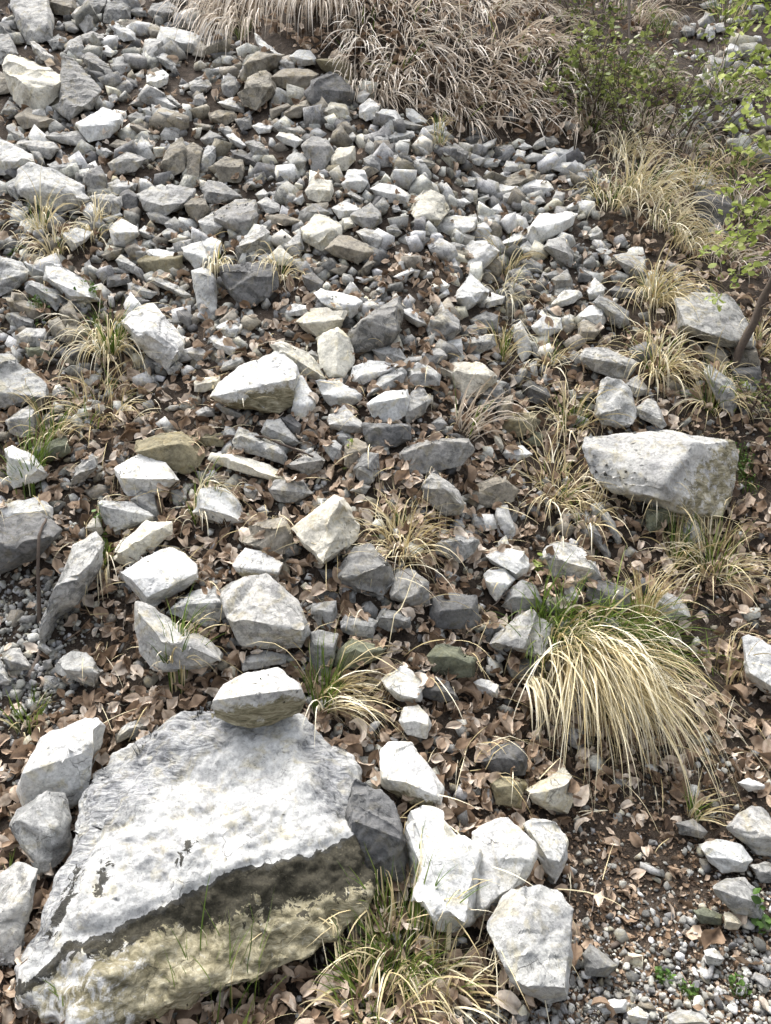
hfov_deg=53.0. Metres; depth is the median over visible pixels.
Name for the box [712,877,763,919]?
rock
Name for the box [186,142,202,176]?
rock
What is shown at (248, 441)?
rock
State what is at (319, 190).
rock
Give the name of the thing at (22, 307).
rock
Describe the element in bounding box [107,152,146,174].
rock
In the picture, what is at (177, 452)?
boulder
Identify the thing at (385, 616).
rock
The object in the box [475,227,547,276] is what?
grass tuft
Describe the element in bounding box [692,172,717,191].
rock
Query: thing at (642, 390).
rock
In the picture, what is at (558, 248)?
rock
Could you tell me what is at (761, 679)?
rock
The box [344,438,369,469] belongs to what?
rock
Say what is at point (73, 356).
rock
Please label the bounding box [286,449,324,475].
rock
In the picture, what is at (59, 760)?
boulder
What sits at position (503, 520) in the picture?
rock
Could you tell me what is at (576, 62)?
shrub
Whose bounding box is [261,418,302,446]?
rock
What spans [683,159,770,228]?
grass tuft
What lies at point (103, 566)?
grass tuft
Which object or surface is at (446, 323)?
rock
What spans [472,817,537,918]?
boulder
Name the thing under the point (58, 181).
boulder
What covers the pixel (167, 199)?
rock
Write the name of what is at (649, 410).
rock
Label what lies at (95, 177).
rock
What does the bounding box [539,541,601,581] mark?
rock
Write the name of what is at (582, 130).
grass tuft
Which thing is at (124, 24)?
rock
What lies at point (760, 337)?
grass tuft
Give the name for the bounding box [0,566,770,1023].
gravel
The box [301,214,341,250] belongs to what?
rock
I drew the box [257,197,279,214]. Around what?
rock
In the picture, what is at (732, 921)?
rock
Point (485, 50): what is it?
grass tuft
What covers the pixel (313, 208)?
rock
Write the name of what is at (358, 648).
rock
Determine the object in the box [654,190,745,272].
grass tuft
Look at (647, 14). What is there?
grass tuft
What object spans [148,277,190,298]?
rock
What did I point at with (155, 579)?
boulder
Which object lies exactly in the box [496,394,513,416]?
rock
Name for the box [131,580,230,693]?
grass tuft
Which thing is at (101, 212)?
grass tuft
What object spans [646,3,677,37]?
grass tuft
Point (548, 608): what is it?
rock
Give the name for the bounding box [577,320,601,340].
rock
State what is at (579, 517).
grass tuft
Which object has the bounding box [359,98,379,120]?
rock
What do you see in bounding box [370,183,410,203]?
rock
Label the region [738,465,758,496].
herb
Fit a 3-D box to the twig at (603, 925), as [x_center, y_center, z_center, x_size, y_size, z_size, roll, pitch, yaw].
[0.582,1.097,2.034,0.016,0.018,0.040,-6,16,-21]
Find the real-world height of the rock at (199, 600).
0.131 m
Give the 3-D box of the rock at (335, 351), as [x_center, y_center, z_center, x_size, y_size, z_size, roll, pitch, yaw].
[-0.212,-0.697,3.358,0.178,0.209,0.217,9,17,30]
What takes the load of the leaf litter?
on the ground
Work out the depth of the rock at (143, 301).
3.70 m
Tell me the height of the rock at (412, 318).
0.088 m
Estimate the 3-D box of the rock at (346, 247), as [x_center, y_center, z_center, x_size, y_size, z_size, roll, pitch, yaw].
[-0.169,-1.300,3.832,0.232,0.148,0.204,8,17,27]
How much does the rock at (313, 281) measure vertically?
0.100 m
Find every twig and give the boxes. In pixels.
[25,649,41,680]
[36,518,46,622]
[216,434,313,457]
[379,555,442,602]
[486,944,508,977]
[488,590,512,618]
[592,860,618,910]
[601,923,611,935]
[608,940,635,948]
[719,773,736,815]
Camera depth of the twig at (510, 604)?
2.71 m
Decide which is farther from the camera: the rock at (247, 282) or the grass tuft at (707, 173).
the grass tuft at (707, 173)
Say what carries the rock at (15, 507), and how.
on the ground
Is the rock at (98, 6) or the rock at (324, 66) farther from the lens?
the rock at (98, 6)
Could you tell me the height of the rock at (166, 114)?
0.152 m
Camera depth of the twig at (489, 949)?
1.92 m
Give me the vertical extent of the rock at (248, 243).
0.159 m
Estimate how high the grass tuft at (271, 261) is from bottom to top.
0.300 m
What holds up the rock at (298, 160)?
on the ground
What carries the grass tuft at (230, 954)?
on the ground
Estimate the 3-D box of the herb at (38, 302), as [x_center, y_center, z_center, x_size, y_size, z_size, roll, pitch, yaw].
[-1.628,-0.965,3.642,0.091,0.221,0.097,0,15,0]
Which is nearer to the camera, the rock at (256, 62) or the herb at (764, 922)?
the herb at (764, 922)
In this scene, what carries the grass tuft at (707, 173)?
on the ground
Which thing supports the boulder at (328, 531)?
on the ground
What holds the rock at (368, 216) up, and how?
on the ground
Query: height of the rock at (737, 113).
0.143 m
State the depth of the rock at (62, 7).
5.80 m
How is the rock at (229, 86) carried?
on the ground
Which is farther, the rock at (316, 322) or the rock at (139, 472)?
the rock at (316, 322)
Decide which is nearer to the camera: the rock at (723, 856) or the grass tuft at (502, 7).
the rock at (723, 856)
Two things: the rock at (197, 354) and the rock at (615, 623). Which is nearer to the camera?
the rock at (615, 623)
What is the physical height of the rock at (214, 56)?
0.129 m
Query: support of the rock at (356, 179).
on the ground
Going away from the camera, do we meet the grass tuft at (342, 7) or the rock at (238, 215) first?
the rock at (238, 215)
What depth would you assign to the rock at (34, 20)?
5.51 m
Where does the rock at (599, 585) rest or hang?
on the ground
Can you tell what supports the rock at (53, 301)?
on the ground
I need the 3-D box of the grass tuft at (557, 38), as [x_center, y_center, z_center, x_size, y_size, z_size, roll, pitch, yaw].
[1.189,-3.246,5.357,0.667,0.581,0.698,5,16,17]
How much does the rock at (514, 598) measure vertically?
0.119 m
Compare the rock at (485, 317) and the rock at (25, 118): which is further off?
the rock at (25, 118)
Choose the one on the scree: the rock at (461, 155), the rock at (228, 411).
the rock at (461, 155)
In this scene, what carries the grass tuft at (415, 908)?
on the ground
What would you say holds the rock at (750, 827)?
on the ground
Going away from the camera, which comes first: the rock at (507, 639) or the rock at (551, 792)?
the rock at (551, 792)
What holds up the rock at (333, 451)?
on the ground
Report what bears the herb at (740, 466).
on the ground
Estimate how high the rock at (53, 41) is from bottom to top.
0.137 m
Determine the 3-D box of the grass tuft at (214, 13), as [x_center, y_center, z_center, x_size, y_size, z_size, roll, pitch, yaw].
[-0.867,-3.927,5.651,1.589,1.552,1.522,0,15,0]
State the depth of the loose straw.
2.59 m
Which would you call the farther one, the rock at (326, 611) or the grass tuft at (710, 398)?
the grass tuft at (710, 398)
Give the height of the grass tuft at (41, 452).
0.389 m
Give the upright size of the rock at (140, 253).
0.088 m
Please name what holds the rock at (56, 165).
on the ground
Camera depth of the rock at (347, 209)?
4.04 m
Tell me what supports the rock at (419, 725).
on the ground
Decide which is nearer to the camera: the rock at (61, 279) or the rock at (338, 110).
the rock at (61, 279)
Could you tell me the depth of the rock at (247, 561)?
2.64 m
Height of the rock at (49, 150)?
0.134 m
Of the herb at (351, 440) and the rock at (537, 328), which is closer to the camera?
the herb at (351, 440)
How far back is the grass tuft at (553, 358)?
3.68 m
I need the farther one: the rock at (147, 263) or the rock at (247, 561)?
the rock at (147, 263)
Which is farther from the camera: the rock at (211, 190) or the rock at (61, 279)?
the rock at (211, 190)
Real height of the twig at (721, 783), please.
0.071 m
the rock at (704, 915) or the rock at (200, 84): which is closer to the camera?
the rock at (704, 915)
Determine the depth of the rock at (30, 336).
3.53 m
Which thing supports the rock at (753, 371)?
on the ground
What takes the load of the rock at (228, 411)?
on the ground
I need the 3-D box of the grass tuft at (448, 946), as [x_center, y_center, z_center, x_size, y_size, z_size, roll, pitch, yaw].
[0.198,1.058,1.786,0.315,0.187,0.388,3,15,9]
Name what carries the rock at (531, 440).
on the ground
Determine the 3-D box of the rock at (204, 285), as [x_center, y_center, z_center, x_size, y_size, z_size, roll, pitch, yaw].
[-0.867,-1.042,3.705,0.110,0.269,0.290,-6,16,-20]
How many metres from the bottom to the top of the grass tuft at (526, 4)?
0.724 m
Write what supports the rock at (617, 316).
on the ground
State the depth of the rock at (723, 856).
2.17 m
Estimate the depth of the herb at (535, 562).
2.88 m
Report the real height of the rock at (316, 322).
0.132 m
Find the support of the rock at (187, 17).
on the ground
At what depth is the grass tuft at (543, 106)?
5.09 m
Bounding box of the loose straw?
[1,199,770,1023]
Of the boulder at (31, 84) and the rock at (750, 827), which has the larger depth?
the boulder at (31, 84)
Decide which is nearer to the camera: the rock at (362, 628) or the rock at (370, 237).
the rock at (362, 628)
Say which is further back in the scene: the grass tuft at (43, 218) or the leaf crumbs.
the grass tuft at (43, 218)
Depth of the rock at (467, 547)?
2.77 m
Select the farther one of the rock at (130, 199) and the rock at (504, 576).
the rock at (130, 199)
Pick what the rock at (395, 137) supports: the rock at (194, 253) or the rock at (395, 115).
the rock at (395, 115)
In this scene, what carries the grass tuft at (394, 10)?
on the ground
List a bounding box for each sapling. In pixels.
[627,0,630,53]
[697,0,770,374]
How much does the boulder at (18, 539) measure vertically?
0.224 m
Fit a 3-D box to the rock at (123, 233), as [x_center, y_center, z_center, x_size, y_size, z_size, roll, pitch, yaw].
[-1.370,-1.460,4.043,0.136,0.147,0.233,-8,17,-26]
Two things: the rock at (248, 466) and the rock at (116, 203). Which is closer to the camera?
the rock at (248, 466)
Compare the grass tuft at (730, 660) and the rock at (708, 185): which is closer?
the grass tuft at (730, 660)
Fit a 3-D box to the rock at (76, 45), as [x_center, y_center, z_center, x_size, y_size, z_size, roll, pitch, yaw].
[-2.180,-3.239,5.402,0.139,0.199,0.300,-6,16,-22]
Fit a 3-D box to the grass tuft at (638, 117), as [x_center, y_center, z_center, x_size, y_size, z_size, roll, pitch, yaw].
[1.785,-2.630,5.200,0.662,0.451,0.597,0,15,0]
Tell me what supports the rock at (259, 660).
on the ground
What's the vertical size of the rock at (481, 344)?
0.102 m
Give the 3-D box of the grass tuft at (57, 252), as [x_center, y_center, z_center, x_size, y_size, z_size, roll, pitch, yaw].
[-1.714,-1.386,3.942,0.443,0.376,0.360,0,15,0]
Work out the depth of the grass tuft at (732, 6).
6.63 m
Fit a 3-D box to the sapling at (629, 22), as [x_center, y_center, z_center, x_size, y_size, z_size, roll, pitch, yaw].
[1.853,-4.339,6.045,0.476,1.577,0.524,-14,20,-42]
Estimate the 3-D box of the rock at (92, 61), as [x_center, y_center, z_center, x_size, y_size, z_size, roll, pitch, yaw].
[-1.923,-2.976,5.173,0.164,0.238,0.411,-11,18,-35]
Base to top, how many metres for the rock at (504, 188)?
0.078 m
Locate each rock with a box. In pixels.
[0,34,17,64]
[0,72,8,94]
[0,137,35,174]
[0,256,28,295]
[0,658,10,684]
[1,497,52,518]
[1,648,31,670]
[2,100,19,118]
[3,297,43,319]
[4,445,47,488]
[5,405,40,436]
[6,123,27,140]
[7,180,21,200]
[10,0,54,44]
[10,312,33,327]
[15,107,54,128]
[15,328,46,346]
[16,139,59,159]
[24,260,43,275]
[24,281,63,310]
[25,346,49,356]
[26,300,45,318]
[30,41,53,60]
[39,436,70,461]
[43,262,99,302]
[45,131,85,145]
[47,35,66,49]
[47,159,71,170]
[48,317,66,341]
[49,0,76,14]
[55,651,103,687]
[56,55,101,120]
[59,300,79,326]
[61,227,90,250]
[64,36,83,57]
[68,340,87,360]
[70,454,99,486]
[71,6,93,32]
[75,107,123,142]
[80,202,98,219]
[81,31,103,44]
[81,52,114,74]
[82,0,106,13]
[83,165,106,188]
[85,516,103,535]
[88,194,122,216]
[98,500,154,534]
[103,0,130,23]
[106,179,137,195]
[106,274,129,287]
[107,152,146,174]
[109,23,135,41]
[109,139,137,147]
[109,219,139,246]
[110,62,130,73]
[113,520,172,565]
[114,454,178,495]
[115,719,145,742]
[116,19,140,26]
[119,189,138,208]
[125,294,149,304]
[127,244,147,260]
[127,282,156,298]
[129,97,147,107]
[130,490,158,521]
[136,184,195,215]
[137,255,182,272]
[142,38,161,56]
[146,70,168,88]
[146,249,173,256]
[147,0,177,22]
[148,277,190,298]
[151,104,186,119]
[154,97,177,109]
[156,53,176,73]
[157,25,199,53]
[160,137,186,175]
[164,219,183,228]
[166,586,224,626]
[179,6,193,20]
[181,241,208,268]
[183,197,209,221]
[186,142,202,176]
[187,348,209,360]
[189,76,211,92]
[191,267,217,320]
[191,433,224,446]
[193,487,243,524]
[194,376,219,391]
[198,213,222,235]
[200,145,215,171]
[200,180,242,203]
[202,236,221,257]
[208,110,236,124]
[208,452,287,481]
[209,50,236,59]
[209,334,239,355]
[213,156,244,182]
[213,198,259,232]
[215,402,244,417]
[216,320,238,337]
[217,97,244,113]
[219,262,278,307]
[221,73,238,97]
[230,149,255,166]
[232,427,287,464]
[232,547,282,577]
[235,224,269,254]
[237,70,276,110]
[238,51,284,80]
[238,517,293,555]
[240,650,285,671]
[244,140,268,155]
[254,33,279,53]
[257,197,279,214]
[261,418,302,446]
[264,214,301,226]
[266,245,292,265]
[268,479,313,502]
[270,341,325,379]
[271,68,318,88]
[275,132,302,147]
[281,414,301,435]
[283,99,309,117]
[284,231,303,256]
[285,303,306,315]
[286,147,307,169]
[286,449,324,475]
[289,50,315,66]
[291,375,315,419]
[296,307,347,336]
[299,203,333,214]
[301,136,333,170]
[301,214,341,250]
[302,272,323,290]
[303,71,354,105]
[305,177,333,202]
[308,630,338,675]
[311,601,336,630]
[312,590,337,600]
[314,288,362,318]
[315,58,352,81]
[316,327,354,377]
[316,379,361,405]
[322,440,341,461]
[323,102,349,117]
[325,235,373,264]
[327,405,362,433]
[330,146,355,170]
[331,201,358,218]
[333,638,386,668]
[340,613,377,638]
[341,169,367,192]
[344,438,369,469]
[348,296,403,352]
[350,203,382,228]
[351,360,397,384]
[353,452,379,484]
[356,228,382,248]
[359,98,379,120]
[362,422,411,447]
[363,154,380,171]
[366,367,406,397]
[366,389,409,422]
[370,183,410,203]
[372,345,406,361]
[373,109,401,131]
[376,608,411,632]
[381,666,425,702]
[388,131,414,141]
[389,568,429,605]
[399,438,474,474]
[399,705,431,738]
[403,308,426,326]
[405,386,431,422]
[406,108,426,123]
[406,362,440,386]
[410,189,450,226]
[418,125,444,135]
[421,470,464,515]
[422,677,458,701]
[425,348,447,364]
[426,309,460,341]
[426,642,477,678]
[429,592,481,628]
[435,362,497,397]
[435,535,479,562]
[442,215,476,235]
[446,140,468,163]
[447,338,462,352]
[455,273,488,309]
[461,476,519,507]
[462,334,496,353]
[463,135,487,144]
[465,239,499,268]
[470,311,497,329]
[473,679,498,697]
[477,215,499,223]
[478,742,527,775]
[480,385,504,403]
[483,568,515,600]
[485,292,504,307]
[486,548,529,578]
[489,609,554,660]
[490,776,527,808]
[494,505,515,539]
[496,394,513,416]
[499,184,517,192]
[501,413,540,436]
[501,580,542,612]
[502,226,529,246]
[502,445,531,460]
[503,168,540,185]
[505,282,526,295]
[506,658,541,679]
[513,320,531,361]
[522,380,550,404]
[523,818,568,883]
[524,179,553,194]
[524,431,543,445]
[525,767,573,813]
[528,211,577,244]
[531,315,562,335]
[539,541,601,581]
[542,147,583,156]
[543,236,573,267]
[546,596,561,613]
[551,162,585,172]
[551,269,572,289]
[551,290,582,306]
[557,614,572,637]
[564,581,578,601]
[569,387,598,400]
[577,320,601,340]
[578,347,636,379]
[579,305,606,324]
[583,943,617,976]
[585,580,632,610]
[587,278,604,300]
[587,525,610,557]
[588,231,601,239]
[592,614,627,638]
[593,294,628,328]
[594,376,636,427]
[597,999,626,1014]
[601,512,621,543]
[608,286,635,298]
[613,253,646,280]
[626,375,647,396]
[627,1006,649,1023]
[636,398,666,428]
[639,578,657,593]
[645,507,674,532]
[655,587,690,621]
[667,1009,709,1023]
[675,819,707,838]
[683,518,701,545]
[691,189,737,226]
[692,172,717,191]
[692,907,722,924]
[694,284,715,292]
[699,839,752,873]
[702,345,728,367]
[703,948,724,965]
[704,364,737,415]
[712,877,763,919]
[723,109,741,124]
[723,911,741,929]
[725,43,737,54]
[726,806,770,856]
[727,91,752,103]
[730,347,760,366]
[731,365,761,385]
[738,778,764,791]
[742,634,770,693]
[749,861,770,882]
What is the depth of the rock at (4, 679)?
2.49 m
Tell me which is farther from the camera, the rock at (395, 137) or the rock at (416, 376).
the rock at (395, 137)
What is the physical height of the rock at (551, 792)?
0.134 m
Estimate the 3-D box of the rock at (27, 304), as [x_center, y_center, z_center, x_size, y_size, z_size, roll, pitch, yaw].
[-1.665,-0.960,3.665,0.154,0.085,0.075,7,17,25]
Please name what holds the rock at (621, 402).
on the ground
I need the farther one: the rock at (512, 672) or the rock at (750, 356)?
the rock at (750, 356)
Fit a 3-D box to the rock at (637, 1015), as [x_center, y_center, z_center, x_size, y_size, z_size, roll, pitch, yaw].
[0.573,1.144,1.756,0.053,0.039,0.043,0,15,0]
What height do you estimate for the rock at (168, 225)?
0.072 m
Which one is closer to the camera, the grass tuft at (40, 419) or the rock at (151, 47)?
the grass tuft at (40, 419)
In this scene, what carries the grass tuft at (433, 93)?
on the ground
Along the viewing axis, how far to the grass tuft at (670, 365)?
3.65 m
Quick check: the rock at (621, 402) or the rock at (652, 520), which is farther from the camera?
the rock at (621, 402)
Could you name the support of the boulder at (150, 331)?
on the ground
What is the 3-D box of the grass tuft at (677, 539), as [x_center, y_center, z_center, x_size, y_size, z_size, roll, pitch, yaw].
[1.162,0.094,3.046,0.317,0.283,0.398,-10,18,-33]
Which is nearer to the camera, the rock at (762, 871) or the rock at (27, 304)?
the rock at (762, 871)
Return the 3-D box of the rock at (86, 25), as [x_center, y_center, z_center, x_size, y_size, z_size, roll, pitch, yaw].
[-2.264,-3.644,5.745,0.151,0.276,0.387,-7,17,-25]
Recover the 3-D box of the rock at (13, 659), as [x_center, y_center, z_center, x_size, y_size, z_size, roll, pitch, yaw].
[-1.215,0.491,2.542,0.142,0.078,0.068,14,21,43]
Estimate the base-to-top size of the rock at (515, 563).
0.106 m
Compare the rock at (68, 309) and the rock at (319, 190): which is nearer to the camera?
the rock at (68, 309)
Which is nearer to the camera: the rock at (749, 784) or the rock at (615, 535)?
the rock at (749, 784)
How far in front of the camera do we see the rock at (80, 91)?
4.79 m
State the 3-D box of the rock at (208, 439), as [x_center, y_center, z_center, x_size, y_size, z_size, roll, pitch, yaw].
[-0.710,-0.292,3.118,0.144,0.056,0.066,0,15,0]
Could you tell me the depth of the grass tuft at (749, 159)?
5.14 m
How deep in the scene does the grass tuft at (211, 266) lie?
3.76 m
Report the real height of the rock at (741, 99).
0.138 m
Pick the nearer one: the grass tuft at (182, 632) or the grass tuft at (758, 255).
the grass tuft at (182, 632)
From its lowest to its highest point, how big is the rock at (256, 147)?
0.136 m
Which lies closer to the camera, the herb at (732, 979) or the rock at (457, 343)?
the herb at (732, 979)
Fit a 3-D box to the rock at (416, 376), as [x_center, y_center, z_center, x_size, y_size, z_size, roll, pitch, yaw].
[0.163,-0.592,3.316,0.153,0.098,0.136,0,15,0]
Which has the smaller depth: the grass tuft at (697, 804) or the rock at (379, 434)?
the grass tuft at (697, 804)
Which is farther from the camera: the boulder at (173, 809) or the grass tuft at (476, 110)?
the grass tuft at (476, 110)
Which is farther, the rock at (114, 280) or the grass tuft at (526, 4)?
the grass tuft at (526, 4)
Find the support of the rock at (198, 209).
on the ground
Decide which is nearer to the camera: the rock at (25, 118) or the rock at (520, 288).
the rock at (520, 288)
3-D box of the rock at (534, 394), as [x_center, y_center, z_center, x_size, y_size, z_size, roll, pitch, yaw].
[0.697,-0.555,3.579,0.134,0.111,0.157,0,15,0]
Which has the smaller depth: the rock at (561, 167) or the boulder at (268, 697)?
the boulder at (268, 697)
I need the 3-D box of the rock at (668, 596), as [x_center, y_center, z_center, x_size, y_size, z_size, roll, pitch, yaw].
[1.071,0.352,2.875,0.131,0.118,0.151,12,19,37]
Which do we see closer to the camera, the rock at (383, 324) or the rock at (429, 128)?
the rock at (383, 324)
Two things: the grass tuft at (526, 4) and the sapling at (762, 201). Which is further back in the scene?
the grass tuft at (526, 4)
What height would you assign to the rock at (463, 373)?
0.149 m
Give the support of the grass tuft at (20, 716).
on the ground
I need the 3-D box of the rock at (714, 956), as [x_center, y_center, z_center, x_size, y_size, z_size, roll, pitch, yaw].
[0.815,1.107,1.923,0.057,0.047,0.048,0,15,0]
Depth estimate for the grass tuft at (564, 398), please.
3.47 m
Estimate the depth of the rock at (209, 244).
3.89 m
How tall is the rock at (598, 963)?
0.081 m
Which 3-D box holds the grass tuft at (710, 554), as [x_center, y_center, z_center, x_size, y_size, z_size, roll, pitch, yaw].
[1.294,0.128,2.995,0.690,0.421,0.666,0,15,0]
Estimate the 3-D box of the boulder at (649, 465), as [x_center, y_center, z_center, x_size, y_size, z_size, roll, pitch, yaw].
[1.147,-0.159,3.229,0.661,0.353,0.469,0,15,0]
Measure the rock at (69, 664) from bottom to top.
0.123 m
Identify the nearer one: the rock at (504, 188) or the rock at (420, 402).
the rock at (420, 402)
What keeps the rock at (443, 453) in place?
on the ground
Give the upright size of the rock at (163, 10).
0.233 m
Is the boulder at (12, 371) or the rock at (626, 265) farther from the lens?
the rock at (626, 265)
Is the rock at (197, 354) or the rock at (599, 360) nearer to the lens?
the rock at (197, 354)
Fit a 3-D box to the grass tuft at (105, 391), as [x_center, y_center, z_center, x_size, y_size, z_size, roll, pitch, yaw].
[-1.224,-0.510,3.280,0.590,0.410,0.602,0,15,0]
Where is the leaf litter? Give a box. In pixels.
[0,0,770,1023]
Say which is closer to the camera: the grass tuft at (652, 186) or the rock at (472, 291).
the rock at (472, 291)
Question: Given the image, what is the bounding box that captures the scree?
[0,0,770,1023]
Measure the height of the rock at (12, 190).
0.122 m
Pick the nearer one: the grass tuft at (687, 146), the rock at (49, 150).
the rock at (49, 150)
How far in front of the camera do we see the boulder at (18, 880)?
1.87 m
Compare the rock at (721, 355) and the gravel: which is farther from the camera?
the rock at (721, 355)
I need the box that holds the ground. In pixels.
[0,0,770,1023]
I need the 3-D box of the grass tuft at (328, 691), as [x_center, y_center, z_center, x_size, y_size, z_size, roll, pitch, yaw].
[-0.112,0.503,2.336,0.480,0.346,0.450,-10,18,-32]
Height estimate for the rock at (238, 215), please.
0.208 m
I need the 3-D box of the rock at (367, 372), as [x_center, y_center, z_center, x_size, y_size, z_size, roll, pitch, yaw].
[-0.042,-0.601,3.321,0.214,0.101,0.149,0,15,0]
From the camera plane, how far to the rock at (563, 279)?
4.01 m
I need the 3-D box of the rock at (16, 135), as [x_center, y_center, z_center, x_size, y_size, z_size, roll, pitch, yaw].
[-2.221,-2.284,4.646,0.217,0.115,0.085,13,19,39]
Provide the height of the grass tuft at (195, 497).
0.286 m
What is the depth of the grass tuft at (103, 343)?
3.44 m
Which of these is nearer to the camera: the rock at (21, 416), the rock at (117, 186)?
the rock at (21, 416)
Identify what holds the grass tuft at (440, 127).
on the ground
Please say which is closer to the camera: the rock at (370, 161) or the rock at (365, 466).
the rock at (365, 466)
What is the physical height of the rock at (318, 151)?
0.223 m
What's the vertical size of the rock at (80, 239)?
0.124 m
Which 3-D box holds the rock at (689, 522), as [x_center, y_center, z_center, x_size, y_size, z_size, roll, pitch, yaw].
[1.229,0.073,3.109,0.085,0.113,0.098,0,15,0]
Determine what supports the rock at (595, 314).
on the ground
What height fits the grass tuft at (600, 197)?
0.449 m
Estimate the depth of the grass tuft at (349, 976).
1.77 m
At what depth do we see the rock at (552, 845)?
2.10 m
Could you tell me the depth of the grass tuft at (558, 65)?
5.23 m
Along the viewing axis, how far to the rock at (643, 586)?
2.92 m
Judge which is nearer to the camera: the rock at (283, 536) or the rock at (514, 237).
the rock at (283, 536)
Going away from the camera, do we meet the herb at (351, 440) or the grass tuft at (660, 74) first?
the herb at (351, 440)
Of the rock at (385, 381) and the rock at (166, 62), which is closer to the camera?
the rock at (385, 381)
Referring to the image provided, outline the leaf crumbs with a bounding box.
[476,747,770,1023]
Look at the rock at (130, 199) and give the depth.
4.18 m
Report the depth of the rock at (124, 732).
2.34 m
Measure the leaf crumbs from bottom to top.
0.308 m
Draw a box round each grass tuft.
[0,158,89,235]
[0,385,96,451]
[0,411,76,499]
[0,680,56,738]
[1,204,91,269]
[22,345,160,446]
[35,276,176,397]
[38,980,63,1006]
[55,534,121,606]
[63,190,128,245]
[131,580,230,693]
[150,0,304,59]
[153,866,319,1023]
[172,455,243,536]
[202,240,236,294]
[228,16,254,40]
[247,241,317,291]
[248,609,417,743]
[263,0,361,49]
[295,911,464,1023]
[307,820,505,1023]
[309,0,388,42]
[321,0,395,74]
[326,39,400,100]
[327,0,412,31]
[340,465,480,591]
[342,4,448,108]
[356,31,439,114]
[390,0,473,81]
[396,898,522,1023]
[401,77,458,126]
[402,0,484,47]
[406,19,499,119]
[421,107,455,146]
[438,2,494,72]
[440,65,527,143]
[445,0,541,119]
[453,361,533,449]
[454,0,551,35]
[467,537,770,834]
[474,45,551,130]
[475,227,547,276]
[478,310,535,362]
[479,263,551,316]
[484,1,558,70]
[495,0,577,26]
[498,407,624,542]
[505,0,605,76]
[509,311,595,392]
[510,371,637,450]
[519,76,585,135]
[529,21,612,104]
[529,456,633,553]
[540,71,635,148]
[544,1,606,38]
[561,36,654,95]
[563,154,662,222]
[583,123,726,228]
[592,297,733,403]
[593,101,675,171]
[593,234,729,329]
[598,182,728,253]
[603,0,708,37]
[607,94,700,142]
[609,557,711,622]
[613,38,699,104]
[630,479,712,537]
[635,101,742,154]
[636,506,723,569]
[637,493,770,615]
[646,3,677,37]
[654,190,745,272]
[654,330,770,426]
[658,147,750,200]
[678,0,752,25]
[682,768,736,836]
[683,42,770,121]
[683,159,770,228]
[687,200,770,274]
[691,122,770,176]
[702,615,770,684]
[738,297,770,358]
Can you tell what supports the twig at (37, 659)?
on the ground
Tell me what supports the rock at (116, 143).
on the ground
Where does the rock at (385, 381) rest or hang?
on the ground
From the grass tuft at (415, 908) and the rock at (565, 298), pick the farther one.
the rock at (565, 298)
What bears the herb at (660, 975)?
on the ground
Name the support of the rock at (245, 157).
on the ground
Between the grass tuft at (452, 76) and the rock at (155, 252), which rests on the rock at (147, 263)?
the rock at (155, 252)
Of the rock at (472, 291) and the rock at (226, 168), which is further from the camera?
the rock at (226, 168)
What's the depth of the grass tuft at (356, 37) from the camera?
4.94 m
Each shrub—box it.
[519,4,770,157]
[519,9,657,118]
[553,0,668,46]
[612,26,770,140]
[722,353,770,436]
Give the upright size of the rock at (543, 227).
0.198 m
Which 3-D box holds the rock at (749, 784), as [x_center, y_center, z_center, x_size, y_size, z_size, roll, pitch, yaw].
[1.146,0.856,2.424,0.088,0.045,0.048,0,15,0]
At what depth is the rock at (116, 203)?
4.14 m
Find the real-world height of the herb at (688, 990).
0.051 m
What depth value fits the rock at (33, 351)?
3.50 m
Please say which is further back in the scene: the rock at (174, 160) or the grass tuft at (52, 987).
the rock at (174, 160)
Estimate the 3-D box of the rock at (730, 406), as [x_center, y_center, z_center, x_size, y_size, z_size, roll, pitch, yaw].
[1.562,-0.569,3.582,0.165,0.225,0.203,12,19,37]
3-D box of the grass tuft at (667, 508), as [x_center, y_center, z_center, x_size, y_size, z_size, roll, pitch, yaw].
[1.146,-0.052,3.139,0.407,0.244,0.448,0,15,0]
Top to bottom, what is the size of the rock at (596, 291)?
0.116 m
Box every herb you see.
[8,245,25,257]
[28,285,49,327]
[73,276,101,325]
[91,503,106,539]
[342,438,352,470]
[532,552,543,575]
[654,966,675,984]
[678,978,699,1000]
[728,972,751,1000]
[735,442,754,475]
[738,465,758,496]
[750,888,770,935]
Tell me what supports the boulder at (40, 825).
on the ground
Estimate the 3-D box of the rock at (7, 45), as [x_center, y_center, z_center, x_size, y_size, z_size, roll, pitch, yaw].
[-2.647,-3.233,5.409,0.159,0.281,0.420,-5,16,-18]
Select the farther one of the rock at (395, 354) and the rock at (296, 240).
the rock at (296, 240)
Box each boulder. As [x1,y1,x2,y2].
[0,353,48,409]
[0,512,61,573]
[0,861,37,967]
[2,54,60,109]
[9,790,71,877]
[13,162,89,211]
[13,704,376,1023]
[16,718,105,808]
[37,531,104,643]
[118,547,197,606]
[121,303,184,369]
[134,431,204,473]
[134,601,222,672]
[208,667,306,727]
[210,351,299,413]
[220,573,310,648]
[291,495,359,565]
[337,543,393,599]
[345,779,406,893]
[379,741,444,806]
[403,805,483,932]
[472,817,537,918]
[487,884,573,1003]
[582,430,738,519]
[674,292,756,349]
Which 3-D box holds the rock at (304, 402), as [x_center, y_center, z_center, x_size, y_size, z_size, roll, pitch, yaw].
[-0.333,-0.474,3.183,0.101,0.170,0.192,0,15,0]
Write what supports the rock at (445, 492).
on the ground
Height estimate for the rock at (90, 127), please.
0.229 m
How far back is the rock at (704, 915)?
2.01 m
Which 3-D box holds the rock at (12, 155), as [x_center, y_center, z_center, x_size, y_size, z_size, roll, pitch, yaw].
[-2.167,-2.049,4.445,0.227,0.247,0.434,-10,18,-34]

